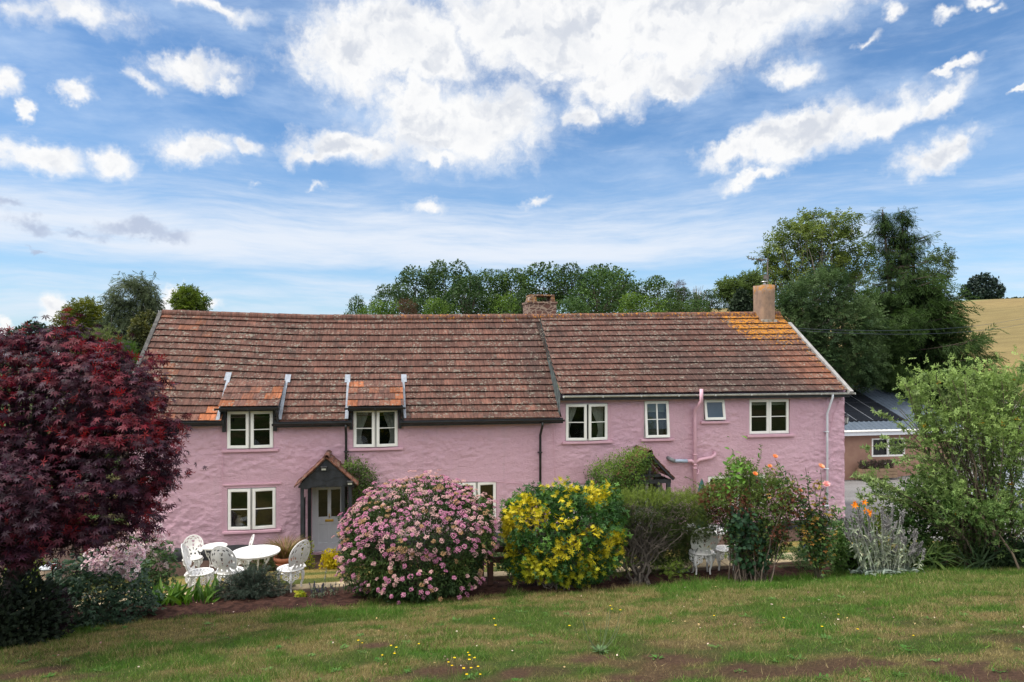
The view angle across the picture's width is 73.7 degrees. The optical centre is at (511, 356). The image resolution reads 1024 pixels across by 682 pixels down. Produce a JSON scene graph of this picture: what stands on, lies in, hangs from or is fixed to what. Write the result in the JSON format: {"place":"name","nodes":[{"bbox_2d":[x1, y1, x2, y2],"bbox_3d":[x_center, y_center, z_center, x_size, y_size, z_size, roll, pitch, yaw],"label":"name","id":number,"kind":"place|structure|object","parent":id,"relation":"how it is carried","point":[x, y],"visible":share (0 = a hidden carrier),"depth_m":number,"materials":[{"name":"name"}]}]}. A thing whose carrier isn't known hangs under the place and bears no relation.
{"place":"outdoors","nodes":[
{"label":"outdoors","id":0,"kind":"place"},
{"bbox_2d":[40,583,77,638],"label":"shrub","id":1,"kind":"object","parent":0,"point":[64,612],"visible":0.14,"depth_m":9.21,"materials":[{"name":"green plant"}]},
{"bbox_2d":[0,298,1023,681],"bbox_3d":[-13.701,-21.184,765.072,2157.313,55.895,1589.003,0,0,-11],"label":"ground","id":2,"kind":"structure","parent":0,"point":[996,312],"depth_m":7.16,"materials":[{"name":"green plant"}]},
{"bbox_2d":[0,320,53,419],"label":"young tree","id":3,"kind":"object","parent":2,"relation":"on","point":[33,325],"visible":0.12,"depth_m":69.45,"materials":[{"name":"green plant"}]},
{"bbox_2d":[0,566,77,647],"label":"dark shrub","id":4,"kind":"object","parent":2,"relation":"on","point":[24,622],"visible":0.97,"depth_m":8.61,"materials":[{"name":"green plant"}]},
{"bbox_2d":[39,561,61,598],"bbox_3d":[-8.502,4.145,12.600,0.380,0.770,0.380,0,0,-11],"label":"sundial","id":5,"kind":"object","parent":2,"relation":"on","point":[44,570],"visible":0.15,"depth_m":12.44,"materials":[{"name":"stone"}]},
{"bbox_2d":[49,295,109,399],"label":"young tree","id":6,"kind":"object","parent":2,"relation":"on","point":[88,308],"visible":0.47,"depth_m":45.39,"materials":[{"name":"green plant"}]},
{"bbox_2d":[69,323,126,475],"bbox_3d":[-20.460,2.616,34.041,3.773,8.709,2.445,0,0,15],"label":"garden shrub","id":7,"kind":"object","parent":2,"relation":"on","point":[107,335],"visible":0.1,"depth_m":33.86,"materials":[{"name":"green plant"}]},
{"bbox_2d":[0,307,207,646],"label":"japanese maple","id":8,"kind":"object","parent":2,"relation":"on","point":[39,515],"visible":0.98,"depth_m":7.86,"materials":[{"name":"red plant"}]},
{"bbox_2d":[44,538,165,630],"bbox_3d":[-6.050,3.379,10.045,1.764,1.511,1.393,0,0,-11],"label":"rose bush","id":9,"kind":"object","parent":2,"relation":"on","point":[97,567],"visible":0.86,"depth_m":9.90,"materials":[{"name":"green plant"}]},
{"bbox_2d":[105,339,139,517],"bbox_3d":[-15.324,2.910,27.029,1.793,7.272,1.637,0,0,-11],"label":"conifer shrub","id":10,"kind":"object","parent":2,"relation":"on","point":[134,358],"visible":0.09,"depth_m":26.90,"materials":[{"name":"green plant"}]},
{"bbox_2d":[90,270,166,344],"bbox_3d":[-22.459,0.944,39.890,4.592,12.012,4.531,0,0,39],"label":"birch tree","id":11,"kind":"object","parent":2,"relation":"on","point":[138,291],"visible":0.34,"depth_m":39.35,"materials":[{"name":"green plant"}]},
{"bbox_2d":[125,309,157,354],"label":"variegated holly","id":12,"kind":"object","parent":2,"relation":"on","point":[142,327],"visible":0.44,"depth_m":28.86,"materials":[{"name":"green plant"}]},
{"bbox_2d":[135,574,223,605],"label":"lily leaves","id":13,"kind":"object","parent":2,"relation":"on","point":[177,595],"visible":0.86,"depth_m":10.99,"materials":[{"name":"green plant"}]},
{"bbox_2d":[166,282,212,310],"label":"young tree","id":14,"kind":"object","parent":2,"relation":"on","point":[185,297],"visible":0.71,"depth_m":43.57,"materials":[{"name":"green plant"}]},
{"bbox_2d":[182,535,203,573],"bbox_3d":[-8.049,5.042,17.220,0.500,0.976,0.542,0,0,-23],"label":"garden chair","id":15,"kind":"object","parent":2,"relation":"on","point":[197,557],"visible":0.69,"depth_m":17.39,"materials":[{"name":"white metal"}]},
{"bbox_2d":[181,543,214,590],"bbox_3d":[-5.416,3.695,11.793,0.542,0.976,0.500,0,0,-18],"label":"garden chair","id":16,"kind":"object","parent":2,"relation":"on","point":[191,574],"visible":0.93,"depth_m":11.76,"materials":[{"name":"white metal"}]},
{"bbox_2d":[202,542,227,569],"bbox_3d":[-7.579,5.176,17.400,0.609,0.727,0.609,0,0,16],"label":"garden table","id":17,"kind":"object","parent":2,"relation":"on","point":[210,546],"visible":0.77,"depth_m":17.35,"materials":[{"name":"white metal"}]},
{"bbox_2d":[210,545,243,586],"bbox_3d":[-4.845,3.660,11.729,0.500,0.976,0.542,0,0,11],"label":"garden chair","id":18,"kind":"object","parent":2,"relation":"on","point":[223,569],"visible":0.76,"depth_m":11.52,"materials":[{"name":"white metal"}]},
{"bbox_2d":[207,561,295,600],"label":"juniper bush","id":19,"kind":"object","parent":2,"relation":"on","point":[256,583],"visible":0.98,"depth_m":11.20,"materials":[{"name":"green plant"}]},
{"bbox_2d":[231,545,280,569],"bbox_3d":[-4.763,3.988,12.700,0.870,0.750,0.870,0,0,-28],"label":"garden table","id":20,"kind":"object","parent":2,"relation":"on","point":[243,553],"visible":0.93,"depth_m":12.70,"materials":[{"name":"white metal"}]},
{"bbox_2d":[241,556,277,570],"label":"border plant","id":21,"kind":"object","parent":2,"relation":"on","point":[272,562],"visible":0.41,"depth_m":17.56,"materials":[{"name":"green plant"}]},
{"bbox_2d":[273,555,295,567],"bbox_3d":[-5.881,5.358,17.700,0.580,0.385,0.580,0,0,-11],"label":"flower pot","id":22,"kind":"object","parent":2,"relation":"on","point":[278,561],"visible":0.47,"depth_m":17.47,"materials":[{"name":"ceramic"}]},
{"bbox_2d":[262,534,310,558],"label":"ornamental grass","id":23,"kind":"object","parent":22,"relation":"in","point":[286,547],"depth_m":17.86,"materials":[{"name":"brown plant"}]},
{"bbox_2d":[277,540,309,592],"bbox_3d":[-3.788,3.610,11.740,0.542,0.976,0.500,0,0,27],"label":"garden chair","id":24,"kind":"object","parent":2,"relation":"on","point":[292,568],"visible":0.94,"depth_m":11.60,"materials":[{"name":"white metal"}]},
{"bbox_2d":[303,537,315,568],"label":"yellow flower plant","id":25,"kind":"object","parent":2,"relation":"on","point":[310,564],"visible":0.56,"depth_m":17.42,"materials":[{"name":"green plant"}]},
{"bbox_2d":[319,547,341,569],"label":"yellow flower plant","id":26,"kind":"object","parent":2,"relation":"on","point":[329,562],"visible":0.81,"depth_m":17.10,"materials":[{"name":"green plant"}]},
{"bbox_2d":[344,295,367,314],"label":"oak tree","id":27,"kind":"object","parent":2,"relation":"on","point":[356,303],"visible":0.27,"depth_m":127.59,"materials":[{"name":"green plant"}]},
{"bbox_2d":[335,454,382,554],"bbox_3d":[-4.231,4.120,18.994,1.316,2.917,1.108,0,0,-11],"label":"clematis","id":28,"kind":"object","parent":2,"relation":"on","point":[364,477],"visible":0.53,"depth_m":19.10,"materials":[{"name":"green plant"}]},
{"bbox_2d":[355,297,402,316],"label":"hedge tree","id":29,"kind":"object","parent":2,"relation":"on","point":[377,310],"visible":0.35,"depth_m":117.30,"materials":[{"name":"green plant"}]},
{"bbox_2d":[369,282,414,314],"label":"ash tree","id":30,"kind":"object","parent":2,"relation":"on","point":[386,292],"visible":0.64,"depth_m":148.96,"materials":[{"name":"green plant"}]},
{"bbox_2d":[396,298,417,314],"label":"dying tree","id":31,"kind":"object","parent":2,"relation":"on","point":[411,311],"visible":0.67,"depth_m":107.69,"materials":[{"name":"brown plant"}]},
{"bbox_2d":[387,264,445,311],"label":"ash tree","id":32,"kind":"object","parent":2,"relation":"on","point":[424,277],"visible":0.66,"depth_m":157.87,"materials":[{"name":"green plant"}]},
{"bbox_2d":[404,288,452,313],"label":"oak tree","id":33,"kind":"object","parent":2,"relation":"on","point":[419,300],"visible":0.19,"depth_m":121.22,"materials":[{"name":"green plant"}]},
{"bbox_2d":[419,295,460,313],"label":"hedge tree","id":34,"kind":"object","parent":2,"relation":"on","point":[437,305],"visible":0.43,"depth_m":110.91,"materials":[{"name":"green plant"}]},
{"bbox_2d":[422,258,472,309],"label":"ash tree","id":35,"kind":"object","parent":2,"relation":"on","point":[444,271],"visible":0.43,"depth_m":163.13,"materials":[{"name":"green plant"}]},
{"bbox_2d":[74,548,859,609],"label":"stone kerb","id":36,"kind":"structure","parent":2,"relation":"on","point":[499,575],"depth_m":12.50,"materials":[{"name":"grey stone"}]},
{"bbox_2d":[450,273,483,313],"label":"ash tree","id":37,"kind":"object","parent":2,"relation":"on","point":[468,275],"visible":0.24,"depth_m":158.43,"materials":[{"name":"green plant"}]},
{"bbox_2d":[432,276,504,313],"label":"oak tree","id":38,"kind":"object","parent":2,"relation":"on","point":[474,292],"visible":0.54,"depth_m":115.70,"materials":[{"name":"green plant"}]},
{"bbox_2d":[30,541,940,600],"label":"grass","id":39,"kind":"structure","parent":2,"relation":"on","point":[319,576],"depth_m":15.37,"materials":[{"name":"green plant"}]},
{"bbox_2d":[129,257,855,563],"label":"cottage","id":40,"kind":"structure","parent":2,"relation":"on","point":[291,411],"depth_m":21.00,"materials":[{"name":"pink paint"}]},
{"bbox_2d":[221,411,278,452],"bbox_3d":[-7.259,2.062,18.961,1.487,1.149,0.215,0,0,-11],"label":"window","id":41,"kind":"structure","parent":40,"relation":"in","point":[249,429],"depth_m":18.86,"materials":[{"name":"white paint"}]},
{"bbox_2d":[222,487,280,534],"bbox_3d":[-7.223,4.264,18.986,1.545,1.246,0.230,0,0,-11],"label":"window","id":42,"kind":"structure","parent":40,"relation":"in","point":[251,508],"depth_m":18.90,"materials":[{"name":"white paint"}]},
{"bbox_2d":[312,487,340,551],"bbox_3d":[-5.220,4.578,19.514,0.945,1.944,0.138,0,0,-11],"label":"front door","id":43,"kind":"structure","parent":40,"relation":"in","point":[326,501],"depth_m":19.49,"materials":[{"name":"paint"}]},
{"bbox_2d":[349,410,402,450],"bbox_3d":[-3.927,2.088,19.716,1.523,1.198,0.433,0,0,-11],"label":"window","id":44,"kind":"structure","parent":40,"relation":"in","point":[391,417],"depth_m":19.64,"materials":[{"name":"white paint"}]},
{"bbox_2d":[456,481,500,524],"bbox_3d":[-1.045,4.307,20.187,1.453,1.230,0.230,0,0,-11],"label":"window","id":45,"kind":"structure","parent":40,"relation":"in","point":[476,485],"depth_m":20.17,"materials":[{"name":"white paint"}]},
{"bbox_2d":[562,403,612,443],"bbox_3d":[2.272,2.034,20.917,1.600,1.227,0.441,0,0,-11],"label":"window","id":46,"kind":"structure","parent":40,"relation":"in","point":[597,408],"depth_m":20.80,"materials":[{"name":"white paint"}]},
{"bbox_2d":[640,401,674,441],"bbox_3d":[4.493,1.994,21.343,1.095,1.250,0.425,0,0,-11],"label":"window","id":47,"kind":"structure","parent":40,"relation":"in","point":[653,422],"depth_m":21.29,"materials":[{"name":"white paint"}]},
{"bbox_2d":[700,399,729,423],"bbox_3d":[6.414,1.732,21.630,0.990,0.761,0.243,0,0,-11],"label":"window","id":48,"kind":"structure","parent":40,"relation":"in","point":[714,409],"depth_m":21.57,"materials":[{"name":"white paint"}]},
{"bbox_2d":[746,399,794,437],"bbox_3d":[8.298,1.971,22.041,1.694,1.221,0.306,0,0,-11],"label":"window","id":49,"kind":"structure","parent":40,"relation":"in","point":[768,402],"depth_m":22.02,"materials":[{"name":"white paint"}]},
{"bbox_2d":[797,318,1022,330],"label":"overhead wire","id":50,"kind":"object","parent":40,"relation":"attached to","point":[893,330],"visible":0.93,"depth_m":31.57,"materials":[{"name":"black plastic"}]},
{"bbox_2d":[471,267,513,313],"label":"oak tree","id":51,"kind":"object","parent":2,"relation":"on","point":[486,278],"visible":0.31,"depth_m":159.59,"materials":[{"name":"green plant"}]},
{"bbox_2d":[480,291,520,313],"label":"hedge tree","id":52,"kind":"object","parent":2,"relation":"on","point":[501,302],"visible":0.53,"depth_m":115.19,"materials":[{"name":"green plant"}]},
{"bbox_2d":[493,533,508,571],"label":"terrace shrub","id":53,"kind":"object","parent":2,"relation":"on","point":[498,565],"visible":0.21,"depth_m":13.10,"materials":[{"name":"green plant"}]},
{"bbox_2d":[69,557,960,623],"bbox_3d":[0.039,3.922,11.580,19.495,0.297,1.621,0,0,-11],"label":"flower bed","id":54,"kind":"object","parent":2,"relation":"on","point":[291,601],"visible":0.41,"depth_m":11.17,"materials":[{"name":"soil"}]},
{"bbox_2d":[120,518,184,594],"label":"rose bush","id":55,"kind":"object","parent":54,"relation":"on","point":[158,558],"visible":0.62,"depth_m":12.23,"materials":[{"name":"green plant"}]},
{"bbox_2d":[309,581,344,598],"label":"lavender","id":56,"kind":"object","parent":54,"relation":"on","point":[319,592],"visible":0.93,"depth_m":11.21,"materials":[{"name":"green plant"}]},
{"bbox_2d":[331,469,502,603],"bbox_3d":[-1.530,2.939,11.335,2.864,2.169,2.305,0,0,-11],"label":"spiraea bush","id":57,"kind":"object","parent":54,"relation":"on","point":[386,578],"visible":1,"depth_m":10.78,"materials":[{"name":"pink plant"}]},
{"bbox_2d":[497,475,633,589],"bbox_3d":[0.880,3.011,11.757,2.326,1.961,1.912,0,0,-11],"label":"mexican orange bush","id":58,"kind":"object","parent":54,"relation":"on","point":[557,566],"visible":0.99,"depth_m":11.35,"materials":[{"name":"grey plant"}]},
{"bbox_2d":[603,483,718,585],"bbox_3d":[2.776,3.163,12.294,2.504,1.819,1.530,0,0,-11],"label":"bush","id":59,"kind":"object","parent":54,"relation":"on","point":[642,546],"visible":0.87,"depth_m":11.94,"materials":[{"name":"green plant"}]},
{"bbox_2d":[777,544,823,569],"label":"fern","id":60,"kind":"object","parent":54,"relation":"on","point":[797,555],"visible":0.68,"depth_m":12.62,"materials":[{"name":"green plant"}]},
{"bbox_2d":[825,527,849,574],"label":"yellow spotted rose","id":61,"kind":"object","parent":54,"relation":"on","point":[838,556],"visible":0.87,"depth_m":12.17,"materials":[{"name":"green plant"}]},
{"bbox_2d":[827,507,851,571],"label":"green border clump","id":62,"kind":"object","parent":54,"relation":"on","point":[839,537],"visible":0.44,"depth_m":12.34,"materials":[{"name":"green plant"}]},
{"bbox_2d":[841,500,881,569],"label":"lily foliage","id":63,"kind":"object","parent":54,"relation":"on","point":[852,554],"visible":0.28,"depth_m":12.45,"materials":[{"name":"green plant"}]},
{"bbox_2d":[865,499,894,556],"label":"golden shrub","id":64,"kind":"object","parent":54,"relation":"on","point":[875,509],"visible":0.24,"depth_m":12.87,"materials":[{"name":"green plant"}]},
{"bbox_2d":[888,469,942,563],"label":"dark leaf shrub","id":65,"kind":"object","parent":54,"relation":"on","point":[920,521],"visible":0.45,"depth_m":12.84,"materials":[{"name":"green plant"}]},
{"bbox_2d":[488,267,543,313],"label":"oak tree","id":66,"kind":"object","parent":2,"relation":"on","point":[510,283],"visible":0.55,"depth_m":157.39,"materials":[{"name":"green plant"}]},
{"bbox_2d":[15,569,1023,681],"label":"lawn weeds","id":67,"kind":"object","parent":2,"relation":"on","point":[516,679],"visible":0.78,"depth_m":7.13,"materials":[{"name":"green plant"}]},
{"bbox_2d":[502,289,539,313],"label":"oak tree","id":68,"kind":"object","parent":2,"relation":"on","point":[523,299],"visible":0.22,"depth_m":123.55,"materials":[{"name":"green plant"}]},
{"bbox_2d":[480,523,582,584],"bbox_3d":[0.355,3.547,12.016,1.831,1.145,0.103,0,0,-9],"label":"wooden fence","id":69,"kind":"object","parent":2,"relation":"on","point":[490,570],"visible":0.03,"depth_m":11.88,"materials":[{"name":"brown wood"}]},
{"bbox_2d":[515,261,575,308],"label":"oak tree","id":70,"kind":"object","parent":2,"relation":"on","point":[548,274],"visible":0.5,"depth_m":162.91,"materials":[{"name":"green plant"}]},
{"bbox_2d":[555,298,590,313],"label":"oak tree","id":71,"kind":"object","parent":2,"relation":"on","point":[571,307],"visible":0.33,"depth_m":111.42,"materials":[{"name":"green plant"}]},
{"bbox_2d":[547,261,600,311],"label":"oak tree","id":72,"kind":"object","parent":2,"relation":"on","point":[576,273],"visible":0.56,"depth_m":160.16,"materials":[{"name":"green plant"}]},
{"bbox_2d":[580,607,620,654],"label":"tall weed","id":73,"kind":"object","parent":2,"relation":"on","point":[600,647],"visible":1,"depth_m":6.82,"materials":[{"name":"green plant"}]},
{"bbox_2d":[562,265,642,313],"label":"oak tree","id":74,"kind":"object","parent":2,"relation":"on","point":[603,281],"visible":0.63,"depth_m":122.39,"materials":[{"name":"green plant"}]},
{"bbox_2d":[571,263,634,309],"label":"oak tree","id":75,"kind":"object","parent":2,"relation":"on","point":[599,267],"visible":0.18,"depth_m":164.32,"materials":[{"name":"green plant"}]},
{"bbox_2d":[598,277,643,312],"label":"oak tree","id":76,"kind":"object","parent":2,"relation":"on","point":[621,292],"visible":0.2,"depth_m":148.56,"materials":[{"name":"green plant"}]},
{"bbox_2d":[583,440,664,520],"bbox_3d":[3.330,3.992,20.045,2.484,3.111,1.526,0,0,7],"label":"honeysuckle","id":77,"kind":"object","parent":2,"relation":"on","point":[610,466],"visible":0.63,"depth_m":19.78,"materials":[{"name":"green plant"}]},
{"bbox_2d":[615,290,668,312],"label":"hedge tree","id":78,"kind":"object","parent":2,"relation":"on","point":[631,305],"visible":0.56,"depth_m":110.29,"materials":[{"name":"green plant"}]},
{"bbox_2d":[630,275,683,312],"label":"oak tree","id":79,"kind":"object","parent":2,"relation":"on","point":[656,288],"visible":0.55,"depth_m":143.85,"materials":[{"name":"green plant"}]},
{"bbox_2d":[652,297,694,312],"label":"oak tree","id":80,"kind":"object","parent":2,"relation":"on","point":[678,306],"visible":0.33,"depth_m":116.58,"materials":[{"name":"green plant"}]},
{"bbox_2d":[652,532,708,564],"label":"terrace shrub","id":81,"kind":"object","parent":2,"relation":"on","point":[659,562],"visible":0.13,"depth_m":13.18,"materials":[{"name":"green plant"}]},
{"bbox_2d":[661,287,702,311],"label":"oak tree","id":82,"kind":"object","parent":2,"relation":"on","point":[689,294],"visible":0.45,"depth_m":133.80,"materials":[{"name":"green plant"}]},
{"bbox_2d":[683,299,711,311],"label":"oak tree","id":83,"kind":"object","parent":2,"relation":"on","point":[700,306],"visible":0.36,"depth_m":127.63,"materials":[{"name":"green plant"}]},
{"bbox_2d":[689,527,717,574],"bbox_3d":[3.460,3.531,12.429,0.500,0.976,0.542,0,0,4],"label":"garden chair","id":84,"kind":"object","parent":2,"relation":"on","point":[709,554],"visible":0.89,"depth_m":12.27,"materials":[{"name":"white metal"}]},
{"bbox_2d":[688,289,727,311],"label":"oak tree","id":85,"kind":"object","parent":2,"relation":"on","point":[712,300],"visible":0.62,"depth_m":148.43,"materials":[{"name":"green plant"}]},
{"bbox_2d":[713,544,734,570],"bbox_3d":[4.005,3.548,12.693,0.542,0.976,0.500,0,0,19],"label":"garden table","id":86,"kind":"object","parent":2,"relation":"on","point":[719,551],"visible":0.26,"depth_m":12.61,"materials":[{"name":"white metal"}]},
{"bbox_2d":[712,269,766,309],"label":"ash sapling","id":87,"kind":"object","parent":2,"relation":"on","point":[726,288],"visible":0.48,"depth_m":43.62,"materials":[{"name":"green plant"}]},
{"bbox_2d":[726,286,752,311],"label":"dark holly","id":88,"kind":"object","parent":2,"relation":"on","point":[740,299],"visible":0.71,"depth_m":41.65,"materials":[{"name":"green plant"}]},
{"bbox_2d":[685,436,802,581],"bbox_3d":[4.065,2.597,11.857,1.923,2.509,1.356,0,0,-11],"label":"berberis bush","id":89,"kind":"object","parent":2,"relation":"on","point":[751,539],"visible":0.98,"depth_m":11.62,"materials":[{"name":"green plant"}]},
{"bbox_2d":[753,454,845,578],"bbox_3d":[4.832,2.772,11.680,1.588,2.203,0.672,0,0,-11],"label":"rose shrub","id":90,"kind":"object","parent":2,"relation":"on","point":[816,548],"visible":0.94,"depth_m":11.67,"materials":[{"name":"green plant"}]},
{"bbox_2d":[747,206,881,354],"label":"ash tree","id":91,"kind":"object","parent":2,"relation":"on","point":[812,252],"visible":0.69,"depth_m":49.51,"materials":[{"name":"green plant"}]},
{"bbox_2d":[775,263,894,394],"bbox_3d":[18.694,0.648,40.091,7.862,12.170,4.986,0,0,-11],"label":"ash tree","id":92,"kind":"object","parent":2,"relation":"on","point":[839,360],"visible":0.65,"depth_m":39.13,"materials":[{"name":"green plant"}]},
{"bbox_2d":[856,467,897,477],"bbox_3d":[19.274,6.138,36.085,2.113,0.484,0.507,0,0,-11],"label":"planter","id":93,"kind":"object","parent":2,"relation":"on","point":[893,472],"visible":0.7,"depth_m":35.90,"materials":[{"name":"brown wood"}]},
{"bbox_2d":[857,459,895,468],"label":"planter plants","id":94,"kind":"object","parent":93,"relation":"in","point":[882,463],"visible":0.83,"depth_m":36.06,"materials":[{"name":"green plant"}]},
{"bbox_2d":[843,507,926,575],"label":"lamb ear spikes","id":95,"kind":"object","parent":2,"relation":"on","point":[893,559],"visible":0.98,"depth_m":11.84,"materials":[{"name":"grey plant"}]},
{"bbox_2d":[844,385,963,479],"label":"outbuilding","id":96,"kind":"structure","parent":2,"relation":"on","point":[865,425],"depth_m":36.95,"materials":[{"name":"brown brick"}]},
{"bbox_2d":[872,438,904,456],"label":"window","id":97,"kind":"structure","parent":96,"relation":"in","point":[884,452],"depth_m":36.80,"materials":[{"name":"white paint"}]},
{"bbox_2d":[850,206,1013,425],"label":"conifer tree","id":98,"kind":"object","parent":2,"relation":"on","point":[914,302],"visible":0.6,"depth_m":41.44,"materials":[{"name":"green plant"}]},
{"bbox_2d":[907,528,963,569],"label":"iris clump","id":99,"kind":"object","parent":2,"relation":"on","point":[933,557],"visible":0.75,"depth_m":12.35,"materials":[{"name":"green plant"}]},
{"bbox_2d":[848,344,1023,568],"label":"honeysuckle shrub","id":100,"kind":"object","parent":2,"relation":"on","point":[958,521],"visible":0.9,"depth_m":12.18,"materials":[{"name":"green plant"}]},
{"bbox_2d":[915,242,959,292],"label":"ash tree","id":101,"kind":"object","parent":2,"relation":"on","point":[944,262],"visible":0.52,"depth_m":55.46,"materials":[{"name":"green plant"}]},
{"bbox_2d":[958,272,1006,299],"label":"lone tree","id":102,"kind":"object","parent":2,"relation":"on","point":[981,286],"visible":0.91,"depth_m":202.54,"materials":[{"name":"green plant"}]},
{"bbox_2d":[948,536,1017,570],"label":"iris clump","id":103,"kind":"object","parent":2,"relation":"on","point":[978,553],"visible":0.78,"depth_m":11.98,"materials":[{"name":"green plant"}]},
{"bbox_2d":[984,532,1023,568],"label":"dark undergrowth","id":104,"kind":"object","parent":2,"relation":"on","point":[1017,554],"visible":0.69,"depth_m":11.90,"materials":[{"name":"green plant"}]},
{"bbox_2d":[0,0,1023,355],"label":"sky","id":105,"kind":"structure","parent":0,"point":[262,156],"materials":[{"name":"blue"}]},
{"bbox_2d":[971,468,1023,511],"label":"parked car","id":106,"kind":"object","parent":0,"point":[1014,486],"visible":0.04,"depth_m":24.29,"materials":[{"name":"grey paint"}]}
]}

